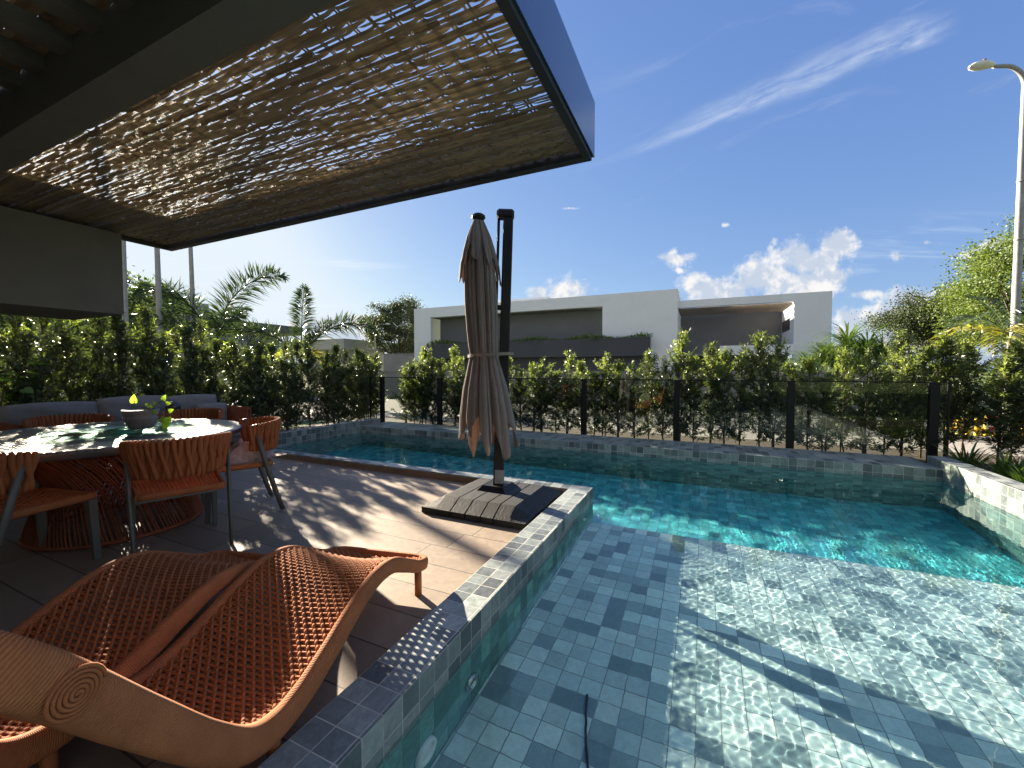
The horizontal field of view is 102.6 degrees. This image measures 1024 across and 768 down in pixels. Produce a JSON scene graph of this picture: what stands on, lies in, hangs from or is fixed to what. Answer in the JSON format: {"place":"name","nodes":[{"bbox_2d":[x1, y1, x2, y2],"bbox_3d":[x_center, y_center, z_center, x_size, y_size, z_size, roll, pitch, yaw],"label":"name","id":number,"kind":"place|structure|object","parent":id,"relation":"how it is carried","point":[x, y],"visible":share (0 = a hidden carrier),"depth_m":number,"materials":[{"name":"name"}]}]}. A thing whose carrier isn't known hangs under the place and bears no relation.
{"place":"outdoors","nodes":[
{"label":"outdoors","id":0,"kind":"place"},
{"bbox_2d":[283,338,395,382],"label":"building","id":1,"kind":"structure","parent":0,"point":[349,345],"depth_m":39.18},
{"bbox_2d":[1,0,1023,369],"label":"sky","id":2,"kind":"structure","parent":0,"point":[743,148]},
{"bbox_2d":[60,394,1023,455],"bbox_3d":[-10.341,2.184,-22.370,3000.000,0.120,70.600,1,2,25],"label":"pavement","id":3,"kind":"structure","parent":0,"point":[751,436],"depth_m":8.39,"materials":[{"name":"concrete"}]},
{"bbox_2d":[115,112,129,387],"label":"royal palm","id":4,"kind":"object","parent":3,"relation":"on","point":[125,285],"visible":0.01,"depth_m":8.72,"materials":[{"name":"grey plant"}]},
{"bbox_2d":[68,257,190,380],"bbox_3d":[-17.315,-2.455,18.443,5.056,6.468,5.521,-2,3,-39],"label":"broadleaf tree","id":5,"kind":"object","parent":3,"relation":"on","point":[132,304],"visible":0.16,"depth_m":18.27,"materials":[{"name":"green plant"}]},
{"bbox_2d":[110,122,246,373],"bbox_3d":[-13.063,-4.534,16.739,4.636,10.723,4.595,1,2,25],"label":"royal palm","id":6,"kind":"object","parent":3,"relation":"on","point":[191,272],"visible":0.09,"depth_m":16.63,"materials":[{"name":"grey plant"}]},
{"bbox_2d":[120,261,289,370],"bbox_3d":[-12.211,-2.084,16.639,5.761,5.839,4.169,-1,2,-29],"label":"feather palm","id":7,"kind":"object","parent":3,"relation":"on","point":[227,314],"visible":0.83,"depth_m":16.41,"materials":[{"name":"green plant"}]},
{"bbox_2d":[925,294,1023,445],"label":"arching palm","id":8,"kind":"object","parent":3,"relation":"on","point":[1015,329],"visible":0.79,"depth_m":7.35,"materials":[{"name":"green plant"}]},
{"bbox_2d":[83,392,1019,443],"bbox_3d":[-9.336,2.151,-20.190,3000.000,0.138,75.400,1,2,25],"label":"road","id":9,"kind":"structure","parent":0,"point":[390,404],"depth_m":11.79,"materials":[{"name":"asphalt"}]},
{"bbox_2d":[224,283,379,400],"bbox_3d":[-9.488,-2.014,18.732,6.968,5.556,2.867,0,2,-13],"label":"feather palm","id":10,"kind":"object","parent":9,"relation":"on","point":[311,338],"visible":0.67,"depth_m":18.71,"materials":[{"name":"green plant"}]},
{"bbox_2d":[968,58,1023,441],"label":"street lamp","id":11,"kind":"object","parent":9,"relation":"on","point":[1018,239],"visible":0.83,"depth_m":7.82,"materials":[{"name":"metal"}]},
{"bbox_2d":[414,289,831,370],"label":"white house","id":12,"kind":"structure","parent":0,"point":[662,316],"depth_m":25.83,"materials":[{"name":"paint"}]},
{"bbox_2d":[427,332,652,343],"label":"planter grass","id":13,"kind":"structure","parent":12,"relation":"on","point":[547,338],"depth_m":26.33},
{"bbox_2d":[223,373,1023,428],"bbox_3d":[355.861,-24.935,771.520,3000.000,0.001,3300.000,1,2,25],"label":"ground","id":14,"kind":"structure","parent":0,"point":[307,423],"depth_m":15.32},
{"bbox_2d":[0,314,138,401],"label":"broadleaf tree","id":15,"kind":"object","parent":14,"relation":"on","point":[28,323],"visible":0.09,"depth_m":9.39,"materials":[{"name":"green plant"}]},
{"bbox_2d":[68,113,215,369],"bbox_3d":[-13.454,-4.494,15.588,4.636,10.724,4.595,1,2,25],"label":"royal palm","id":16,"kind":"object","parent":14,"relation":"on","point":[158,292],"visible":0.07,"depth_m":15.49,"materials":[{"name":"grey plant"}]},
{"bbox_2d":[65,296,302,392],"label":"flat roof house","id":17,"kind":"structure","parent":14,"relation":"on","point":[283,327],"depth_m":29.48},
{"bbox_2d":[0,457,521,767],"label":"deck","id":18,"kind":"structure","parent":14,"relation":"on","point":[327,506],"depth_m":3.01,"materials":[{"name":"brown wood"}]},
{"bbox_2d":[0,451,101,559],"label":"dining chair","id":19,"kind":"object","parent":18,"relation":"on","point":[17,480],"visible":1,"depth_m":2.54,"materials":[{"name":"orange fabric"}]},
{"bbox_2d":[0,206,123,319],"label":"masonry hood","id":20,"kind":"object","parent":18,"relation":"on","point":[53,268],"visible":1,"depth_m":3.95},
{"bbox_2d":[0,0,594,250],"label":"pergola","id":21,"kind":"object","parent":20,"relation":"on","point":[71,70],"visible":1,"depth_m":2.29,"materials":[{"name":"metal"}]},
{"bbox_2d":[21,413,119,495],"bbox_3d":[-4.402,0.730,4.111,0.623,0.832,0.637,1,2,32],"label":"dining chair","id":22,"kind":"object","parent":18,"relation":"on","point":[51,420],"visible":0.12,"depth_m":4.25,"materials":[{"name":"orange fabric"}]},
{"bbox_2d":[0,419,242,551],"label":"dining table","id":23,"kind":"object","parent":18,"relation":"on","point":[63,454],"visible":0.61,"depth_m":3.02,"materials":[{"name":"stone"}]},
{"bbox_2d":[35,424,196,438],"bbox_3d":[-3.277,0.392,3.464,0.980,0.034,0.980,1,2,25],"label":"lazy susan","id":24,"kind":"object","parent":23,"relation":"on","point":[118,431],"visible":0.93,"depth_m":3.35,"materials":[{"name":"white glass"}]},
{"bbox_2d":[121,395,173,430],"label":"potted plant","id":25,"kind":"object","parent":24,"relation":"on","point":[142,418],"visible":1,"depth_m":3.44,"materials":[{"name":"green plant"}]},
{"bbox_2d":[0,405,250,487],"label":"sofa","id":26,"kind":"object","parent":18,"relation":"on","point":[236,413],"visible":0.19,"depth_m":6.41,"materials":[{"name":"orange wicker"}]},
{"bbox_2d":[0,401,97,424],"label":"cushion","id":27,"kind":"object","parent":26,"relation":"on","point":[15,414],"visible":0.4,"depth_m":4.76,"materials":[{"name":"grey fabric"}]},
{"bbox_2d":[97,395,167,420],"bbox_3d":[-5.153,0.429,5.609,0.265,0.540,0.800,1,2,25],"label":"cushion","id":28,"kind":"object","parent":26,"relation":"on","point":[114,406],"visible":0.34,"depth_m":5.43,"materials":[{"name":"grey fabric"}]},
{"bbox_2d":[168,394,216,409],"bbox_3d":[-4.878,0.417,6.253,0.234,0.520,0.720,1,2,25],"label":"cushion","id":29,"kind":"object","parent":26,"relation":"on","point":[190,401],"visible":0.27,"depth_m":6.19,"materials":[{"name":"grey fabric"}]},
{"bbox_2d":[0,550,300,767],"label":"sun lounger","id":30,"kind":"object","parent":18,"relation":"on","point":[203,579],"visible":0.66,"depth_m":1.68,"materials":[{"name":"orange wicker"}]},
{"bbox_2d":[118,432,233,553],"bbox_3d":[-2.433,0.768,3.003,0.637,0.832,0.623,-2,3,-45],"label":"dining chair","id":31,"kind":"object","parent":18,"relation":"on","point":[166,469],"visible":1,"depth_m":2.82,"materials":[{"name":"orange wicker"}]},
{"bbox_2d":[158,407,225,473],"bbox_3d":[-3.693,0.710,4.700,0.637,0.832,0.623,0,2,-14],"label":"dining chair","id":32,"kind":"object","parent":18,"relation":"on","point":[204,413],"visible":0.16,"depth_m":4.91,"materials":[{"name":"wicker"}]},
{"bbox_2d":[0,545,427,767],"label":"sun lounger","id":33,"kind":"object","parent":18,"relation":"on","point":[51,686],"visible":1,"depth_m":1.43,"materials":[{"name":"orange wicker"}]},
{"bbox_2d":[201,416,284,523],"bbox_3d":[-2.489,0.741,3.800,0.623,0.832,0.637,-2,3,-40],"label":"dining chair","id":34,"kind":"object","parent":18,"relation":"on","point":[260,434],"visible":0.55,"depth_m":3.69,"materials":[{"name":"orange fabric"}]},
{"bbox_2d":[230,438,286,464],"bbox_3d":[-2.435,0.592,3.792,0.445,0.216,0.500,0,2,2],"label":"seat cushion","id":35,"kind":"object","parent":34,"relation":"on","point":[240,453],"visible":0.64,"depth_m":3.66,"materials":[{"name":"fabric"}]},
{"bbox_2d":[422,209,562,529],"bbox_3d":[-0.150,-0.248,3.867,1.005,2.789,0.980,1,2,25],"label":"parasol","id":36,"kind":"object","parent":18,"relation":"on","point":[486,410],"visible":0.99,"depth_m":3.73,"materials":[{"name":"beige fabric"}]},
{"bbox_2d":[355,292,423,353],"bbox_3d":[-10.009,-4.171,38.450,7.888,8.570,7.832,1,2,25],"label":"broadleaf tree","id":37,"kind":"object","parent":14,"relation":"on","point":[395,318],"visible":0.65,"depth_m":36.74,"materials":[{"name":"green plant"}]},
{"bbox_2d":[383,353,413,370],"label":"boundary wall","id":38,"kind":"structure","parent":14,"relation":"on","point":[394,362],"depth_m":34.36,"materials":[{"name":"concrete"}]},
{"bbox_2d":[60,417,1023,472],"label":"planting bed","id":39,"kind":"object","parent":14,"relation":"on","point":[894,452],"visible":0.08,"depth_m":7.66,"materials":[{"name":"soil"}]},
{"bbox_2d":[0,314,62,405],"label":"hedge shrub","id":40,"kind":"object","parent":39,"relation":"on","point":[22,345],"visible":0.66,"depth_m":4.98,"materials":[{"name":"green plant"}]},
{"bbox_2d":[0,317,77,403],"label":"hedge shrub","id":41,"kind":"object","parent":39,"relation":"on","point":[43,324],"visible":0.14,"depth_m":5.36,"materials":[{"name":"green plant"}]},
{"bbox_2d":[28,319,106,401],"bbox_3d":[-6.059,-0.006,5.580,0.866,2.313,0.874,0,2,-12],"label":"hedge shrub","id":42,"kind":"object","parent":39,"relation":"on","point":[72,364],"visible":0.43,"depth_m":5.50,"materials":[{"name":"green plant"}]},
{"bbox_2d":[66,316,137,462],"bbox_3d":[-5.822,0.039,5.774,0.807,2.210,0.846,1,2,23],"label":"hedge shrub","id":43,"kind":"object","parent":39,"relation":"on","point":[99,328],"visible":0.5,"depth_m":5.69,"materials":[{"name":"green plant"}]},
{"bbox_2d":[81,312,148,396],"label":"hedge shrub","id":44,"kind":"object","parent":39,"relation":"on","point":[116,327],"visible":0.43,"depth_m":6.00,"materials":[{"name":"green plant"}]},
{"bbox_2d":[114,300,184,396],"bbox_3d":[-5.458,-0.066,6.224,0.800,2.390,0.860,-1,2,-17],"label":"hedge shrub","id":45,"kind":"object","parent":39,"relation":"on","point":[144,354],"visible":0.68,"depth_m":6.13,"materials":[{"name":"green plant"}]},
{"bbox_2d":[130,329,196,396],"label":"hedge shrub","id":46,"kind":"object","parent":39,"relation":"on","point":[168,353],"visible":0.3,"depth_m":6.45,"materials":[{"name":"green plant"}]},
{"bbox_2d":[166,322,206,395],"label":"hedge shrub","id":47,"kind":"object","parent":39,"relation":"on","point":[185,333],"visible":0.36,"depth_m":6.75,"materials":[{"name":"green plant"}]},
{"bbox_2d":[175,317,227,398],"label":"hedge shrub","id":48,"kind":"object","parent":39,"relation":"on","point":[204,351],"visible":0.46,"depth_m":7.04,"materials":[{"name":"green plant"}]},
{"bbox_2d":[196,338,236,405],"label":"hedge shrub","id":49,"kind":"object","parent":39,"relation":"on","point":[216,344],"visible":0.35,"depth_m":7.22,"materials":[{"name":"green plant"}]},
{"bbox_2d":[210,337,260,409],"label":"hedge shrub","id":50,"kind":"object","parent":39,"relation":"on","point":[234,358],"visible":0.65,"depth_m":7.39,"materials":[{"name":"green plant"}]},
{"bbox_2d":[226,345,275,418],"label":"hedge shrub","id":51,"kind":"object","parent":39,"relation":"on","point":[250,366],"visible":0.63,"depth_m":7.66,"materials":[{"name":"green plant"}]},
{"bbox_2d":[247,340,282,416],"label":"hedge shrub","id":52,"kind":"object","parent":39,"relation":"on","point":[259,349],"visible":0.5,"depth_m":7.92,"materials":[{"name":"green plant"}]},
{"bbox_2d":[260,341,294,420],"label":"hedge shrub","id":53,"kind":"object","parent":39,"relation":"on","point":[272,348],"visible":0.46,"depth_m":8.15,"materials":[{"name":"green plant"}]},
{"bbox_2d":[268,342,311,430],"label":"hedge shrub","id":54,"kind":"object","parent":39,"relation":"on","point":[286,377],"visible":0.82,"depth_m":8.34,"materials":[{"name":"green plant"}]},
{"bbox_2d":[277,338,312,428],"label":"hedge shrub","id":55,"kind":"object","parent":39,"relation":"on","point":[297,347],"visible":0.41,"depth_m":8.67,"materials":[{"name":"green plant"}]},
{"bbox_2d":[294,338,330,426],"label":"hedge shrub","id":56,"kind":"object","parent":39,"relation":"on","point":[310,358],"visible":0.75,"depth_m":8.91,"materials":[{"name":"green plant"}]},
{"bbox_2d":[305,350,346,425],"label":"hedge shrub","id":57,"kind":"object","parent":39,"relation":"on","point":[326,372],"visible":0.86,"depth_m":9.10,"materials":[{"name":"green plant"}]},
{"bbox_2d":[313,351,350,423],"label":"hedge shrub","id":58,"kind":"object","parent":39,"relation":"on","point":[338,387],"visible":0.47,"depth_m":9.40,"materials":[{"name":"green plant"}]},
{"bbox_2d":[335,350,368,421],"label":"hedge shrub","id":59,"kind":"object","parent":39,"relation":"on","point":[351,369],"visible":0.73,"depth_m":9.74,"materials":[{"name":"green plant"}]},
{"bbox_2d":[346,346,372,419],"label":"hedge shrub","id":60,"kind":"object","parent":39,"relation":"on","point":[362,408],"visible":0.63,"depth_m":9.94,"materials":[{"name":"green plant"}]},
{"bbox_2d":[410,344,433,423],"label":"hedge shrub","id":61,"kind":"object","parent":39,"relation":"on","point":[423,353],"visible":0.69,"depth_m":9.81,"materials":[{"name":"green plant"}]},
{"bbox_2d":[414,357,445,423],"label":"hedge shrub","id":62,"kind":"object","parent":39,"relation":"on","point":[430,386],"visible":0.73,"depth_m":9.66,"materials":[{"name":"green plant"}]},
{"bbox_2d":[425,358,455,423],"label":"hedge shrub","id":63,"kind":"object","parent":39,"relation":"on","point":[441,371],"visible":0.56,"depth_m":9.61,"materials":[{"name":"green plant"}]},
{"bbox_2d":[443,344,466,425],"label":"hedge shrub","id":64,"kind":"object","parent":39,"relation":"on","point":[458,363],"visible":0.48,"depth_m":9.60,"materials":[{"name":"green plant"}]},
{"bbox_2d":[444,369,465,423],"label":"hedge shrub","id":65,"kind":"object","parent":39,"relation":"on","point":[456,403],"visible":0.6,"depth_m":9.34,"materials":[{"name":"green plant"}]},
{"bbox_2d":[509,368,536,429],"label":"hedge shrub","id":66,"kind":"object","parent":39,"relation":"on","point":[523,386],"visible":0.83,"depth_m":8.91,"materials":[{"name":"green plant"}]},
{"bbox_2d":[517,361,548,430],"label":"hedge shrub","id":67,"kind":"object","parent":39,"relation":"on","point":[531,370],"visible":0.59,"depth_m":8.82,"materials":[{"name":"green plant"}]},
{"bbox_2d":[525,356,555,431],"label":"hedge shrub","id":68,"kind":"object","parent":39,"relation":"on","point":[542,400],"visible":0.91,"depth_m":8.62,"materials":[{"name":"green plant"}]},
{"bbox_2d":[542,370,569,432],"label":"hedge shrub","id":69,"kind":"object","parent":39,"relation":"on","point":[553,383],"visible":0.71,"depth_m":8.56,"materials":[{"name":"green plant"}]},
{"bbox_2d":[550,349,580,433],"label":"hedge shrub","id":70,"kind":"object","parent":39,"relation":"on","point":[567,386],"visible":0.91,"depth_m":8.37,"materials":[{"name":"green plant"}]},
{"bbox_2d":[563,358,595,429],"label":"hedge shrub","id":71,"kind":"object","parent":39,"relation":"on","point":[580,367],"visible":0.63,"depth_m":8.35,"materials":[{"name":"green plant"}]},
{"bbox_2d":[575,370,610,434],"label":"hedge shrub","id":72,"kind":"object","parent":39,"relation":"on","point":[594,389],"visible":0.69,"depth_m":8.21,"materials":[{"name":"green plant"}]},
{"bbox_2d":[587,351,618,435],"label":"hedge shrub","id":73,"kind":"object","parent":39,"relation":"on","point":[605,370],"visible":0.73,"depth_m":8.08,"materials":[{"name":"green plant"}]},
{"bbox_2d":[600,359,632,436],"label":"hedge shrub","id":74,"kind":"object","parent":39,"relation":"on","point":[618,373],"visible":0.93,"depth_m":7.84,"materials":[{"name":"green plant"}]},
{"bbox_2d":[613,360,651,437],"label":"hedge shrub","id":75,"kind":"object","parent":39,"relation":"on","point":[632,418],"visible":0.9,"depth_m":7.76,"materials":[{"name":"green plant"}]},
{"bbox_2d":[635,349,669,438],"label":"hedge shrub","id":76,"kind":"object","parent":39,"relation":"on","point":[649,361],"visible":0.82,"depth_m":7.81,"materials":[{"name":"green plant"}]},
{"bbox_2d":[369,377,950,462],"bbox_3d":[1.249,0.483,7.687,10.254,1.169,0.070,1,2,25],"label":"glass fence","id":77,"kind":"object","parent":39,"relation":"on","point":[933,409],"visible":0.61,"depth_m":6.28,"materials":[{"name":"black metal"}]},
{"bbox_2d":[646,354,681,439],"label":"hedge shrub","id":78,"kind":"object","parent":39,"relation":"on","point":[662,391],"visible":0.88,"depth_m":7.64,"materials":[{"name":"green plant"}]},
{"bbox_2d":[661,326,704,440],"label":"hedge shrub","id":79,"kind":"object","parent":39,"relation":"on","point":[681,343],"visible":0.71,"depth_m":7.48,"materials":[{"name":"green plant"}]},
{"bbox_2d":[680,356,716,441],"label":"hedge shrub","id":80,"kind":"object","parent":39,"relation":"on","point":[695,404],"visible":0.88,"depth_m":7.40,"materials":[{"name":"green plant"}]},
{"bbox_2d":[689,341,735,442],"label":"hedge shrub","id":81,"kind":"object","parent":39,"relation":"on","point":[712,364],"visible":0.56,"depth_m":7.39,"materials":[{"name":"green plant"}]},
{"bbox_2d":[703,346,747,443],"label":"hedge shrub","id":82,"kind":"object","parent":39,"relation":"on","point":[721,370],"visible":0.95,"depth_m":7.14,"materials":[{"name":"green plant"}]},
{"bbox_2d":[724,342,766,444],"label":"hedge shrub","id":83,"kind":"object","parent":39,"relation":"on","point":[742,420],"visible":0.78,"depth_m":7.09,"materials":[{"name":"green plant"}]},
{"bbox_2d":[731,329,783,445],"bbox_3d":[4.186,0.076,7.032,0.779,2.051,0.764,1,2,31],"label":"hedge shrub","id":84,"kind":"object","parent":39,"relation":"on","point":[758,343],"visible":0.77,"depth_m":6.97,"materials":[{"name":"green plant"}]},
{"bbox_2d":[750,334,802,446],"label":"hedge shrub","id":85,"kind":"object","parent":39,"relation":"on","point":[780,398],"visible":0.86,"depth_m":6.78,"materials":[{"name":"green plant"}]},
{"bbox_2d":[768,360,815,441],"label":"hedge shrub","id":86,"kind":"object","parent":39,"relation":"on","point":[797,385],"visible":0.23,"depth_m":6.84,"materials":[{"name":"green plant"}]},
{"bbox_2d":[784,356,840,449],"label":"hedge shrub","id":87,"kind":"object","parent":39,"relation":"on","point":[811,371],"visible":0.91,"depth_m":6.60,"materials":[{"name":"green plant"}]},
{"bbox_2d":[799,370,855,450],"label":"hedge shrub","id":88,"kind":"object","parent":39,"relation":"on","point":[826,392],"visible":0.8,"depth_m":6.49,"materials":[{"name":"green plant"}]},
{"bbox_2d":[822,346,874,451],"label":"hedge shrub","id":89,"kind":"object","parent":39,"relation":"on","point":[844,358],"visible":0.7,"depth_m":6.55,"materials":[{"name":"green plant"}]},
{"bbox_2d":[836,343,896,453],"bbox_3d":[5.513,0.242,6.367,0.794,1.766,0.730,0,2,-7],"label":"hedge shrub","id":90,"kind":"object","parent":39,"relation":"on","point":[874,412],"visible":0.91,"depth_m":6.34,"materials":[{"name":"green plant"}]},
{"bbox_2d":[853,367,916,454],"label":"hedge shrub","id":91,"kind":"object","parent":39,"relation":"on","point":[887,376],"visible":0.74,"depth_m":6.24,"materials":[{"name":"green plant"}]},
{"bbox_2d":[876,327,924,436],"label":"hedge shrub","id":92,"kind":"object","parent":39,"relation":"on","point":[901,344],"visible":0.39,"depth_m":6.39,"materials":[{"name":"green plant"}]},
{"bbox_2d":[877,355,927,455],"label":"hedge shrub","id":93,"kind":"object","parent":39,"relation":"on","point":[902,401],"visible":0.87,"depth_m":6.14,"materials":[{"name":"green plant"}]},
{"bbox_2d":[899,341,958,457],"bbox_3d":[6.275,0.238,6.179,0.603,1.784,0.817,1,2,23],"label":"hedge shrub","id":94,"kind":"object","parent":39,"relation":"on","point":[928,349],"visible":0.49,"depth_m":6.14,"materials":[{"name":"green plant"}]},
{"bbox_2d":[911,329,975,456],"bbox_3d":[6.303,0.156,6.024,0.754,1.958,0.663,0,2,-7],"label":"hedge shrub","id":95,"kind":"object","parent":39,"relation":"on","point":[943,346],"visible":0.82,"depth_m":5.93,"materials":[{"name":"green plant"}]},
{"bbox_2d":[941,326,998,453],"bbox_3d":[6.672,0.138,6.021,0.703,1.995,0.745,0,2,3],"label":"hedge shrub","id":96,"kind":"object","parent":39,"relation":"on","point":[971,351],"visible":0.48,"depth_m":5.98,"materials":[{"name":"green plant"}]},
{"bbox_2d":[934,439,1012,467],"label":"strap leaf plant","id":97,"kind":"object","parent":39,"relation":"on","point":[961,459],"visible":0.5,"depth_m":5.20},
{"bbox_2d":[952,448,1023,479],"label":"strap leaf plant","id":98,"kind":"object","parent":39,"relation":"on","point":[1002,471],"visible":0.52,"depth_m":4.66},
{"bbox_2d":[960,350,1023,467],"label":"hedge shrub","id":99,"kind":"object","parent":39,"relation":"on","point":[994,389],"visible":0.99,"depth_m":5.43,"materials":[{"name":"green plant"}]},
{"bbox_2d":[975,336,1023,463],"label":"hedge shrub","id":100,"kind":"object","parent":39,"relation":"on","point":[1015,347],"visible":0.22,"depth_m":5.68,"materials":[{"name":"green plant"}]},
{"bbox_2d":[343,371,882,411],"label":"perimeter wall","id":101,"kind":"structure","parent":14,"relation":"on","point":[390,384],"depth_m":16.66,"materials":[{"name":"concrete"}]},
{"bbox_2d":[230,418,1023,767],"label":"swimming pool","id":102,"kind":"structure","parent":14,"relation":"in","point":[368,716],"depth_m":2.77,"materials":[{"name":"tile"}]},
{"bbox_2d":[779,319,928,373],"bbox_3d":[12.237,-0.706,15.007,5.056,3.243,3.338,1,2,25],"label":"pony tail palm","id":103,"kind":"object","parent":14,"relation":"on","point":[827,355],"visible":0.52,"depth_m":14.76,"materials":[{"name":"green plant"}]},
{"bbox_2d":[851,281,1004,381],"bbox_3d":[40.110,-4.962,38.796,12.482,10.100,11.722,1,2,25],"label":"broadleaf tree","id":104,"kind":"object","parent":14,"relation":"on","point":[907,319],"visible":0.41,"depth_m":38.73,"materials":[{"name":"green plant"}]},
{"bbox_2d":[914,209,1023,355],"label":"feathery tree","id":105,"kind":"object","parent":14,"relation":"on","point":[994,266],"visible":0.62,"depth_m":22.34,"materials":[{"name":"green plant"}]},
{"bbox_2d":[275,433,1023,767],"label":"water","id":106,"kind":"structure","parent":0,"point":[665,613],"depth_m":2.13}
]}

